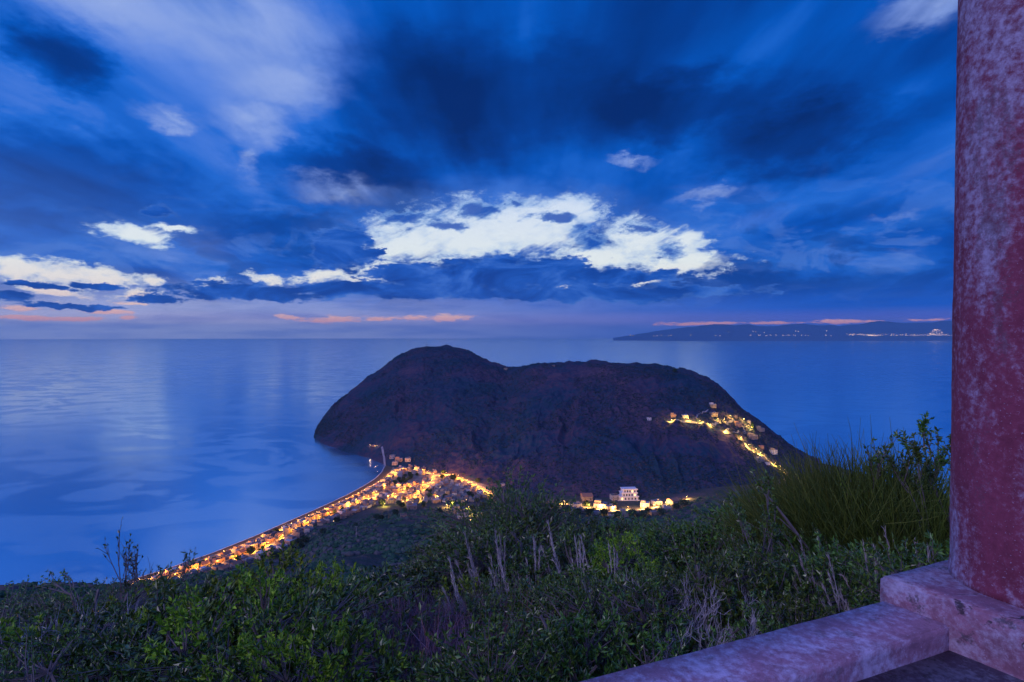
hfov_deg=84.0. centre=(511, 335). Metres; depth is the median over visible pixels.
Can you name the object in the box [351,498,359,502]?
house
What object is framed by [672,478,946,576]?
lentisk bush
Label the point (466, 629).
heather bush
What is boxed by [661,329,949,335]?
distant town lights
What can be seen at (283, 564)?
bright green bush
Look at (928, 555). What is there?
plume grass
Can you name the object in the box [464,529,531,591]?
plume grass
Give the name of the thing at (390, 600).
leaved bush
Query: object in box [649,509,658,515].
house
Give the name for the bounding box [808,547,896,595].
leaved bush
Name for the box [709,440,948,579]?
broom bush
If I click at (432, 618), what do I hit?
heather bush
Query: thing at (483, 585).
lentisk bush
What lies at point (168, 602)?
bright green bush
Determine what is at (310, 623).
bright green bush
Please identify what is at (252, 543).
house
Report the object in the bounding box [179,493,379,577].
back street
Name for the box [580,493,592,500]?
house
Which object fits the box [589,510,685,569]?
lentisk bush
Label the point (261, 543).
house
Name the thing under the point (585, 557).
plume grass
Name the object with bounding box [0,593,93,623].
leaved bush
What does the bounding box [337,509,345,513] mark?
house
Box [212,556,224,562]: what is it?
house
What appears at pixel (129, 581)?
leaved bush
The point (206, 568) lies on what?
house
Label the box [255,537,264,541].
house
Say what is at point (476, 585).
bright green bush
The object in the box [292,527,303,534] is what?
house
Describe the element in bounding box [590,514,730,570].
leaved bush
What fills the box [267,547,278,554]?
house
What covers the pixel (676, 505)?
tree
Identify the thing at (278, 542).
house
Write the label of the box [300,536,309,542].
tree
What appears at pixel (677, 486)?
headland scrub
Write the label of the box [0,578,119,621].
leaved bush
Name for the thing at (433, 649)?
heather bush
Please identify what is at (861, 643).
parapet wall
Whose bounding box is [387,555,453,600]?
lentisk bush
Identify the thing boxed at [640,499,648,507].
house
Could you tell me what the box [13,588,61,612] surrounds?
leaved bush
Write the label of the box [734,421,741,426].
house
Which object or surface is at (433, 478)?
street
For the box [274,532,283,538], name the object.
house
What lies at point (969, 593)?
column
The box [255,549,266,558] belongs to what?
house
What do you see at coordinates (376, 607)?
heather bush
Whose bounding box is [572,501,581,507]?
house
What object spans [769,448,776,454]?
house
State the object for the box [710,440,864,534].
broom bush
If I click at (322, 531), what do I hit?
tree
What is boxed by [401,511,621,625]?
lentisk bush
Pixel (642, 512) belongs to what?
tree
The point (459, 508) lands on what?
house
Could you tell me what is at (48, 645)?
dead bush
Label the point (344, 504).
house
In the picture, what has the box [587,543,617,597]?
plume grass
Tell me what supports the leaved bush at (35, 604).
on the ground at (370, 559)
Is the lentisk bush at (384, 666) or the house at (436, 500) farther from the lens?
the house at (436, 500)
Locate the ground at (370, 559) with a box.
[2,464,859,609]
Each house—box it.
[165,566,179,575]
[171,569,181,576]
[182,562,198,572]
[199,560,209,566]
[199,566,211,571]
[207,554,218,561]
[211,563,223,569]
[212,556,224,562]
[218,564,229,570]
[219,550,231,556]
[224,559,235,564]
[225,552,235,558]
[229,560,241,567]
[232,545,244,552]
[236,548,246,554]
[242,556,253,563]
[245,541,257,548]
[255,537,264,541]
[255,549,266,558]
[258,540,265,546]
[262,530,275,537]
[265,536,274,542]
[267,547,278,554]
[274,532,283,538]
[275,539,283,545]
[276,543,287,549]
[284,527,293,533]
[284,535,296,544]
[292,521,300,528]
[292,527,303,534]
[295,529,303,538]
[299,519,308,525]
[304,526,313,532]
[306,515,314,522]
[308,519,316,526]
[313,513,321,518]
[317,519,326,525]
[321,510,329,515]
[324,516,334,522]
[334,504,341,510]
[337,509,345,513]
[339,501,348,507]
[340,513,346,518]
[345,510,352,515]
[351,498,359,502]
[351,506,359,512]
[363,503,371,507]
[369,499,375,505]
[376,484,382,489]
[383,494,389,498]
[392,487,399,492]
[395,456,402,461]
[397,471,403,476]
[405,457,410,461]
[406,501,416,509]
[432,497,440,502]
[452,504,464,513]
[457,510,468,518]
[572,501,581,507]
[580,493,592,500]
[593,499,606,507]
[593,509,599,514]
[604,503,615,510]
[610,493,618,500]
[619,508,631,516]
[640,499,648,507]
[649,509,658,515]
[651,499,661,505]
[661,505,671,511]
[666,497,678,503]
[709,402,715,407]
[709,411,717,416]
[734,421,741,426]
[747,433,757,439]
[754,456,764,462]
[756,426,764,431]
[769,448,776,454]
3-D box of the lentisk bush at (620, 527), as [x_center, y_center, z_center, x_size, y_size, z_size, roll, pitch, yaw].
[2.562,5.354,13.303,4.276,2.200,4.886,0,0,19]
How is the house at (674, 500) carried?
on the ground at (370, 559)
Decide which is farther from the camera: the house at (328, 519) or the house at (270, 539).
the house at (328, 519)
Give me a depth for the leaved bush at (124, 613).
8.36 m
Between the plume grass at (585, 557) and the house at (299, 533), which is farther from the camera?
the house at (299, 533)
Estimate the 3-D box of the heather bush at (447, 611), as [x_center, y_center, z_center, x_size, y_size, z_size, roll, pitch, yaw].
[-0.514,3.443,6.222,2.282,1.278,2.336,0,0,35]
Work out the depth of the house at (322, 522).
794.33 m
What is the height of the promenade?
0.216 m
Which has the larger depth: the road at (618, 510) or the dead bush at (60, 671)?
the road at (618, 510)
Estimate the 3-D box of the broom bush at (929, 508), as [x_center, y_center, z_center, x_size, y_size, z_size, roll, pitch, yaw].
[5.677,2.916,8.096,3.819,2.941,3.894,0,0,-1]
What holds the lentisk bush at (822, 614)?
on the ground at (370, 559)
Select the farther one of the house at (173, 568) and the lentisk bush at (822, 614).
the house at (173, 568)
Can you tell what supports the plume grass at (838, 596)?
on the ground at (370, 559)
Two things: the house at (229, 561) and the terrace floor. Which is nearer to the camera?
the terrace floor
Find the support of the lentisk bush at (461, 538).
on the ground at (370, 559)
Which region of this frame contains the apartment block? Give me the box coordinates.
[618,487,639,500]
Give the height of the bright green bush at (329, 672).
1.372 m
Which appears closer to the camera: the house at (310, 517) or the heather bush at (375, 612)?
the heather bush at (375, 612)
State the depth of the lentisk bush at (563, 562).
9.61 m
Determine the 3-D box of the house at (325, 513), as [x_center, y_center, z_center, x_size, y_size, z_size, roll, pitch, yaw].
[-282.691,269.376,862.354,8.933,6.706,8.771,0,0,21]
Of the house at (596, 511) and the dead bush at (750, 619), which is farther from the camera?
the house at (596, 511)
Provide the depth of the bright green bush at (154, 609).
6.53 m
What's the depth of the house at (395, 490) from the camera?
988.48 m
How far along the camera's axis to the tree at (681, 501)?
858.48 m
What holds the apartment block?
on the ground at (370, 559)
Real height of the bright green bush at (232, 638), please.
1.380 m
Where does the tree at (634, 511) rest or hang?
on the ground at (370, 559)
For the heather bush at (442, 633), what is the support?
on the ground at (370, 559)
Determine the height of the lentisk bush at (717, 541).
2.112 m
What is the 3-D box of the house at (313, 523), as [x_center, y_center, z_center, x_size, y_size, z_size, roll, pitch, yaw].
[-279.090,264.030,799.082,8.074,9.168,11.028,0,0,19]
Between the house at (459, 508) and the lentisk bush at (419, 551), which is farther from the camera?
the house at (459, 508)
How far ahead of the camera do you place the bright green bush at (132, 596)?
11.38 m
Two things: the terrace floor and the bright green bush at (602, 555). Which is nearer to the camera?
the terrace floor
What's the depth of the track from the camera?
1271.26 m
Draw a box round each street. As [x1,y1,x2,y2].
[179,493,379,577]
[384,471,435,487]
[408,483,432,499]
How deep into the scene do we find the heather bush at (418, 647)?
5.18 m
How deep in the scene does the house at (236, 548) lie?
722.91 m
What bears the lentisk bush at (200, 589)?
on the ground at (370, 559)
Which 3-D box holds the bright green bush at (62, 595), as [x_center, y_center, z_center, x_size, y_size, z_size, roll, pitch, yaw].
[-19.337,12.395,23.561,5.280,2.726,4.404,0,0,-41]
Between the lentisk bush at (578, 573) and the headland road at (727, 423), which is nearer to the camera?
the lentisk bush at (578, 573)
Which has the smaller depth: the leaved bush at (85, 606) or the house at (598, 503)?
the leaved bush at (85, 606)
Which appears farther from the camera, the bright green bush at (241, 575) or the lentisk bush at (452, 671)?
the bright green bush at (241, 575)
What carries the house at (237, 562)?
on the ground at (370, 559)
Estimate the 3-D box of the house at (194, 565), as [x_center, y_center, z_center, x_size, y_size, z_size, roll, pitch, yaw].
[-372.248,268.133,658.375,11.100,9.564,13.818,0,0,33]
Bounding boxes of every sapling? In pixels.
[96,517,143,603]
[116,537,154,603]
[156,548,204,606]
[725,467,783,586]
[835,431,900,536]
[864,426,946,503]
[870,434,950,553]
[893,411,948,499]
[907,432,936,477]
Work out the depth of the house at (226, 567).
651.42 m
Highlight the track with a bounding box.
[381,446,385,465]
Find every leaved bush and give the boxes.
[0,558,250,653]
[0,569,185,647]
[0,575,147,621]
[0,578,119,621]
[0,588,66,626]
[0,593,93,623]
[0,594,188,648]
[0,608,187,681]
[0,616,173,681]
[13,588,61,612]
[13,604,156,650]
[349,570,425,618]
[398,464,601,566]
[454,492,545,546]
[470,570,734,679]
[512,491,590,546]
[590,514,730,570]
[705,519,944,593]
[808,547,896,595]
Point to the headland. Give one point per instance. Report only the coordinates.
(401, 435)
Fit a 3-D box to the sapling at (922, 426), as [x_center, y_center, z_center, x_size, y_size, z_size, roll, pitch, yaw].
[6.225,2.849,8.621,0.593,3.371,0.911,0,0,18]
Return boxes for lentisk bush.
[0,566,372,681]
[56,583,247,678]
[57,561,475,681]
[136,652,259,681]
[179,580,221,599]
[335,640,482,681]
[336,522,548,631]
[354,584,539,670]
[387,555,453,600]
[395,517,477,574]
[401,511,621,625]
[404,598,600,681]
[415,494,626,603]
[434,523,548,588]
[439,573,620,666]
[460,564,578,644]
[483,572,728,681]
[522,562,668,642]
[528,530,612,582]
[550,521,730,576]
[575,510,643,540]
[575,541,805,672]
[586,517,645,554]
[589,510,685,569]
[617,586,789,667]
[618,553,682,601]
[623,516,740,574]
[637,502,822,578]
[667,550,803,616]
[668,502,721,533]
[668,540,879,638]
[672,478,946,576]
[695,526,879,593]
[719,531,948,630]
[746,584,837,633]
[766,530,949,614]
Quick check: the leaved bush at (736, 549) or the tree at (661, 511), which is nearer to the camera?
the leaved bush at (736, 549)
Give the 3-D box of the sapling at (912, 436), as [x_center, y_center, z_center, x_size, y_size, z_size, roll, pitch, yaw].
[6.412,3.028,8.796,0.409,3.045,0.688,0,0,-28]
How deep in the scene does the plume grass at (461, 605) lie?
6.45 m
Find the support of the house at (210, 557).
on the ground at (370, 559)
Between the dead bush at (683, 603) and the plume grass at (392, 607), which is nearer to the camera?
the dead bush at (683, 603)
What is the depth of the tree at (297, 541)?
713.21 m
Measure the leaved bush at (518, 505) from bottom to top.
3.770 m
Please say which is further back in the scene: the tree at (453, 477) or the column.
the tree at (453, 477)
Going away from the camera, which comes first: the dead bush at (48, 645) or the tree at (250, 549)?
the dead bush at (48, 645)
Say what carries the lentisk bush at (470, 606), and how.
on the ground at (370, 559)
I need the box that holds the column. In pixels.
[880,0,1023,680]
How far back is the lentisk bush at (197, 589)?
12.79 m
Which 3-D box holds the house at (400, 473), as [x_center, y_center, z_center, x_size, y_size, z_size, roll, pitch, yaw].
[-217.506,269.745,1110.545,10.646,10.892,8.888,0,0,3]
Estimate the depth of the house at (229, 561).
673.03 m
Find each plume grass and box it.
[366,587,399,621]
[441,557,500,629]
[454,530,514,608]
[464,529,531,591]
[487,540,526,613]
[507,536,540,587]
[541,518,587,586]
[550,537,588,584]
[577,535,610,577]
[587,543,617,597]
[792,540,840,617]
[817,554,850,615]
[838,542,879,601]
[871,526,907,593]
[891,538,930,574]
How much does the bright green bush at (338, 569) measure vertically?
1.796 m
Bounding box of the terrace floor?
[857,650,1023,681]
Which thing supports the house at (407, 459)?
on the headland
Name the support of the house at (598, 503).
on the ground at (370, 559)
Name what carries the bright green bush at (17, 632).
on the ground at (370, 559)
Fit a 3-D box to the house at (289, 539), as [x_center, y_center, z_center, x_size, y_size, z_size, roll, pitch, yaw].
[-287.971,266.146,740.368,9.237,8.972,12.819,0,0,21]
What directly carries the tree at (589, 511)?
on the ground at (370, 559)
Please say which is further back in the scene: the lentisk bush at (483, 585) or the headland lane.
the headland lane
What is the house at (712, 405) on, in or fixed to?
on the headland
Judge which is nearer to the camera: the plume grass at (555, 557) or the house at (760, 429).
the plume grass at (555, 557)
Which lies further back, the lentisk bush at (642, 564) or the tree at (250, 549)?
the tree at (250, 549)
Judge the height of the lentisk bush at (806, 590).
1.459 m
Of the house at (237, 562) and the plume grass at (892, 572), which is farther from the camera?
the house at (237, 562)
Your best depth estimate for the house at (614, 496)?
929.48 m
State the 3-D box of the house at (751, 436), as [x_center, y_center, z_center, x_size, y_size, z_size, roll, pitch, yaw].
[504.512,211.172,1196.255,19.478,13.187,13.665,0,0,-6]
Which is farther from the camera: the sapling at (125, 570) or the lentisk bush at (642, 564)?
the sapling at (125, 570)
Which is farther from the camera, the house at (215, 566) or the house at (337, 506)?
the house at (337, 506)
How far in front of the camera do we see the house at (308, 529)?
767.78 m
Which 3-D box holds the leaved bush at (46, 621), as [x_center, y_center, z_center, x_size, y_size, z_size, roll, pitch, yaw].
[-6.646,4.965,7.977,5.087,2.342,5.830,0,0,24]
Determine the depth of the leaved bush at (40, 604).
14.58 m
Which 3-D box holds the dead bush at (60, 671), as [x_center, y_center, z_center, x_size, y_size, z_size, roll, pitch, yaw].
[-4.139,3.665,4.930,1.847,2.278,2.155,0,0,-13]
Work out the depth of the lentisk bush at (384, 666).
4.71 m
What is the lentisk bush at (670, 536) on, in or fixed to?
on the ground at (370, 559)
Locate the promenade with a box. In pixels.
[139,470,394,580]
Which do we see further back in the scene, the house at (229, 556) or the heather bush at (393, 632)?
the house at (229, 556)
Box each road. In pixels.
[435,473,493,493]
[567,499,686,510]
[667,418,745,433]
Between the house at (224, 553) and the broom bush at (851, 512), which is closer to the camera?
the broom bush at (851, 512)
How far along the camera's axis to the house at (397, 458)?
1207.90 m
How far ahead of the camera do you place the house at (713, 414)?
1196.81 m
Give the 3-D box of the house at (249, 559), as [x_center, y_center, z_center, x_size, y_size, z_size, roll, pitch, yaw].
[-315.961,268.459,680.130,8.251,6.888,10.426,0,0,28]
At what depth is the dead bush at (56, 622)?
5.84 m
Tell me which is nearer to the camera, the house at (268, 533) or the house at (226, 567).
the house at (226, 567)
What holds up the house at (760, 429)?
on the headland
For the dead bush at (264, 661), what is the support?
on the ground at (370, 559)
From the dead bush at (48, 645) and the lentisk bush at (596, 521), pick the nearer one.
the dead bush at (48, 645)
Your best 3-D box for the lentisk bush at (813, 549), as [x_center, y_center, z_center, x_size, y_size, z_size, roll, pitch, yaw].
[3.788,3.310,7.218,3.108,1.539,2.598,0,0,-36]
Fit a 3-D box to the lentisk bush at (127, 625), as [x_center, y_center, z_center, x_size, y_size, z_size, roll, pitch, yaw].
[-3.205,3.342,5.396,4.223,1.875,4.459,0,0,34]
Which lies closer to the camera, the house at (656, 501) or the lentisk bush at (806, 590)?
the lentisk bush at (806, 590)
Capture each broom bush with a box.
[700,416,950,585]
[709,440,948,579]
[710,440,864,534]
[756,428,950,580]
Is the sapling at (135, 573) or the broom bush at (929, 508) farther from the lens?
the sapling at (135, 573)
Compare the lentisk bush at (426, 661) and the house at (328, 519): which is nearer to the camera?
the lentisk bush at (426, 661)
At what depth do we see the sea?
1971.21 m
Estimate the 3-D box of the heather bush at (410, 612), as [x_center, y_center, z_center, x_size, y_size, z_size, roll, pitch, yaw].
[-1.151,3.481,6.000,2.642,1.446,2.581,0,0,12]
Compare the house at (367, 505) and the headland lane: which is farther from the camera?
the headland lane
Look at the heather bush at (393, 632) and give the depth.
5.84 m
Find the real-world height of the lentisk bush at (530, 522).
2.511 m
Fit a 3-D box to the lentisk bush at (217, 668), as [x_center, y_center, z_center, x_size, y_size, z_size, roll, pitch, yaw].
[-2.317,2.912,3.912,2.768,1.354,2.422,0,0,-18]
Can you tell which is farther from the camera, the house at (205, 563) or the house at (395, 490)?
the house at (395, 490)
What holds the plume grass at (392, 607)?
on the ground at (370, 559)
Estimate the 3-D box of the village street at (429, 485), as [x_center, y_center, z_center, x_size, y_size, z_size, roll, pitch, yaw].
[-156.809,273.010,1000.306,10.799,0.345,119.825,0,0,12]
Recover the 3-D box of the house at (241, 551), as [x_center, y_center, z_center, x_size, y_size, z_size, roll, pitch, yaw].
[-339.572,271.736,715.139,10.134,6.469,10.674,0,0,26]
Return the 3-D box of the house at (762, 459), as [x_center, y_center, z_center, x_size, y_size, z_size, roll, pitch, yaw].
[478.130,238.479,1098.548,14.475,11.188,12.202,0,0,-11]
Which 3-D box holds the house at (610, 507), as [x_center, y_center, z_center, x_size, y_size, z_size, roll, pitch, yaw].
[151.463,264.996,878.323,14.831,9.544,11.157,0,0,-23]
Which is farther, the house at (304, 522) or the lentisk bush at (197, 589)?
the house at (304, 522)
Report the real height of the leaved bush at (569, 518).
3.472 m
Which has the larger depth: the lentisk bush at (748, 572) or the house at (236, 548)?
the house at (236, 548)
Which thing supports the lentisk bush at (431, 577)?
on the ground at (370, 559)
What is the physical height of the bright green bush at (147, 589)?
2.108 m
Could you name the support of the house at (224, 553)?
on the ground at (370, 559)
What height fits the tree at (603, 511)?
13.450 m
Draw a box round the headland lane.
[724,431,786,472]
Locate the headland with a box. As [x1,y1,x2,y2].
[314,345,822,497]
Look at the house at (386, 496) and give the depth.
956.17 m
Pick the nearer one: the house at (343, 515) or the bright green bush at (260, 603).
the bright green bush at (260, 603)
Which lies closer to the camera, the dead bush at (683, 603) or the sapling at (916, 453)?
the dead bush at (683, 603)
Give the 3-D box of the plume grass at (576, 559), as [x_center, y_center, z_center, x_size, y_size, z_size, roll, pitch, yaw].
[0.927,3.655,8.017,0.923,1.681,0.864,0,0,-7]
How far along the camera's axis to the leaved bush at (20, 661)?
5.25 m
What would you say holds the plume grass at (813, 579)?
on the ground at (370, 559)
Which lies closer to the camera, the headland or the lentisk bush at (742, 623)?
the lentisk bush at (742, 623)
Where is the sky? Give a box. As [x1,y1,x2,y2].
[0,0,957,338]
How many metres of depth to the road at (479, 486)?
1040.87 m
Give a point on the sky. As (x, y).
(170, 169)
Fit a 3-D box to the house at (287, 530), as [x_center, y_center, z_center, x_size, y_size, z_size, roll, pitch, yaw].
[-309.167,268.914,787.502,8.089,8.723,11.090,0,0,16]
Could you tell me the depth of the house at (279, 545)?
726.33 m
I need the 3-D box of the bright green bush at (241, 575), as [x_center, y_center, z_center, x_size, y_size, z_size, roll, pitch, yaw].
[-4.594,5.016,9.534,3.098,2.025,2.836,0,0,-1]
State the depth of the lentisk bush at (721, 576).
7.26 m
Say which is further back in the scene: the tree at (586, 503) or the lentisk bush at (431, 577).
the tree at (586, 503)
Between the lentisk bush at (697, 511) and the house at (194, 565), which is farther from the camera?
the house at (194, 565)
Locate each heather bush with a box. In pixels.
[291,607,487,681]
[293,589,475,679]
[296,595,415,653]
[321,603,519,681]
[333,612,463,654]
[338,581,466,662]
[350,579,524,679]
[360,594,530,679]
[384,584,543,653]
[417,582,543,655]
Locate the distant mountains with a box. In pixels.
[613,321,951,340]
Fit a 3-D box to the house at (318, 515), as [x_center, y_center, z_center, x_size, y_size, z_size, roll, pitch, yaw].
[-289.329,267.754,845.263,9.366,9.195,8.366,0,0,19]
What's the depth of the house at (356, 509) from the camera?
871.29 m
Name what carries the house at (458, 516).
on the ground at (370, 559)
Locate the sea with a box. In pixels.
[0,338,951,584]
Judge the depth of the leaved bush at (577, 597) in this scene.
4.95 m
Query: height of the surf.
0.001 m
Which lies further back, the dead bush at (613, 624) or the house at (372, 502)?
the house at (372, 502)
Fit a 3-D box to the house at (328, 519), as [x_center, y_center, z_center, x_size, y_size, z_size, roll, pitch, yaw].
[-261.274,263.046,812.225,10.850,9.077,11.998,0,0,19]
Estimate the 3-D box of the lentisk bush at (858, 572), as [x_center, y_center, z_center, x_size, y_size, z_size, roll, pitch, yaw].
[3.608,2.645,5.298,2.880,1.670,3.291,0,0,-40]
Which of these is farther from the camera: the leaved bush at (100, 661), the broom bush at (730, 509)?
the broom bush at (730, 509)
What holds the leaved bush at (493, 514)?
on the ground at (370, 559)
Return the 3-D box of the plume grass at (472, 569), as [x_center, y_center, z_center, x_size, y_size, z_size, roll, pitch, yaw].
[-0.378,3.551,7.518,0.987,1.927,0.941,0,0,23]
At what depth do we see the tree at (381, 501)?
906.69 m
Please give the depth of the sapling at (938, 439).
8.60 m
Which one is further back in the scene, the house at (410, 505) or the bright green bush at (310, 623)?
the house at (410, 505)
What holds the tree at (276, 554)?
on the ground at (370, 559)
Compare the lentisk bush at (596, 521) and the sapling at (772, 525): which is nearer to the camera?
the sapling at (772, 525)
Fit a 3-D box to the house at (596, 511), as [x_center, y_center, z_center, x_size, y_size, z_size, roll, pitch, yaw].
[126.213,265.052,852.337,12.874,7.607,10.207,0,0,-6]
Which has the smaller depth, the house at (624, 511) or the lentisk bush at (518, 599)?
the lentisk bush at (518, 599)
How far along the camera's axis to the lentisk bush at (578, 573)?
7.29 m
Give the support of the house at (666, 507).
on the ground at (370, 559)
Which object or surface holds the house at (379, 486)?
on the ground at (370, 559)
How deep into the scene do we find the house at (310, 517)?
827.21 m
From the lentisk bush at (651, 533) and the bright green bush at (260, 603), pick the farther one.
the lentisk bush at (651, 533)
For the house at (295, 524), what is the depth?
799.55 m
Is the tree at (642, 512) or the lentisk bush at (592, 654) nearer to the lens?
the lentisk bush at (592, 654)
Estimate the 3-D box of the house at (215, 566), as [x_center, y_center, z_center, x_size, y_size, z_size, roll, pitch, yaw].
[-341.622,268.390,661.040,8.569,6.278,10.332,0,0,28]
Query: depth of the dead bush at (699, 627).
4.73 m
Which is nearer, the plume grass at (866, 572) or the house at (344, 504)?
the plume grass at (866, 572)
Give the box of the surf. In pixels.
[138,466,384,577]
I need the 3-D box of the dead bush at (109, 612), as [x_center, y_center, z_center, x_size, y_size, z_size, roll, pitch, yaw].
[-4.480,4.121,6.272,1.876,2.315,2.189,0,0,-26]
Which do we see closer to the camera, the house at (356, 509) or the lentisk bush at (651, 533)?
the lentisk bush at (651, 533)
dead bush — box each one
[0,608,115,681]
[11,611,104,681]
[17,604,158,681]
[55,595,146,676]
[196,643,341,681]
[573,574,630,674]
[592,566,730,672]
[641,575,771,660]
[693,584,784,648]
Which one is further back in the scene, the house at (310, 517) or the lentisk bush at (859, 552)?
the house at (310, 517)
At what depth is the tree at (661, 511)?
840.64 m
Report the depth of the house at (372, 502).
912.85 m
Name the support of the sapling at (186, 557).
on the ground at (370, 559)
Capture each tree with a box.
[246,546,255,553]
[272,551,279,558]
[295,538,301,544]
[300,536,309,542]
[319,528,326,533]
[378,498,385,505]
[449,474,456,479]
[583,500,589,505]
[584,507,593,514]
[600,508,607,514]
[627,508,637,515]
[639,510,647,516]
[657,507,665,514]
[672,503,679,508]
[679,499,688,505]
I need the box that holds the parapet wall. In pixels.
[580,601,948,681]
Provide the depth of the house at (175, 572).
644.95 m
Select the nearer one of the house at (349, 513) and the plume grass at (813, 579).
the plume grass at (813, 579)
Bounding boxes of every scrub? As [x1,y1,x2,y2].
[0,489,759,616]
[315,346,809,497]
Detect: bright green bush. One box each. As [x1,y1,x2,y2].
[0,601,194,681]
[30,590,70,611]
[98,578,191,619]
[102,585,181,614]
[124,601,243,678]
[131,562,384,681]
[134,578,255,621]
[162,539,397,662]
[164,634,262,681]
[176,610,443,681]
[203,571,258,594]
[233,556,375,645]
[281,613,391,673]
[419,573,517,624]
[581,528,659,586]
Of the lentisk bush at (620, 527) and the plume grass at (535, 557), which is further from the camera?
the lentisk bush at (620, 527)
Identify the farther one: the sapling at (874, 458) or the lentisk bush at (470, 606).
the sapling at (874, 458)
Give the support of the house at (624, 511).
on the ground at (370, 559)

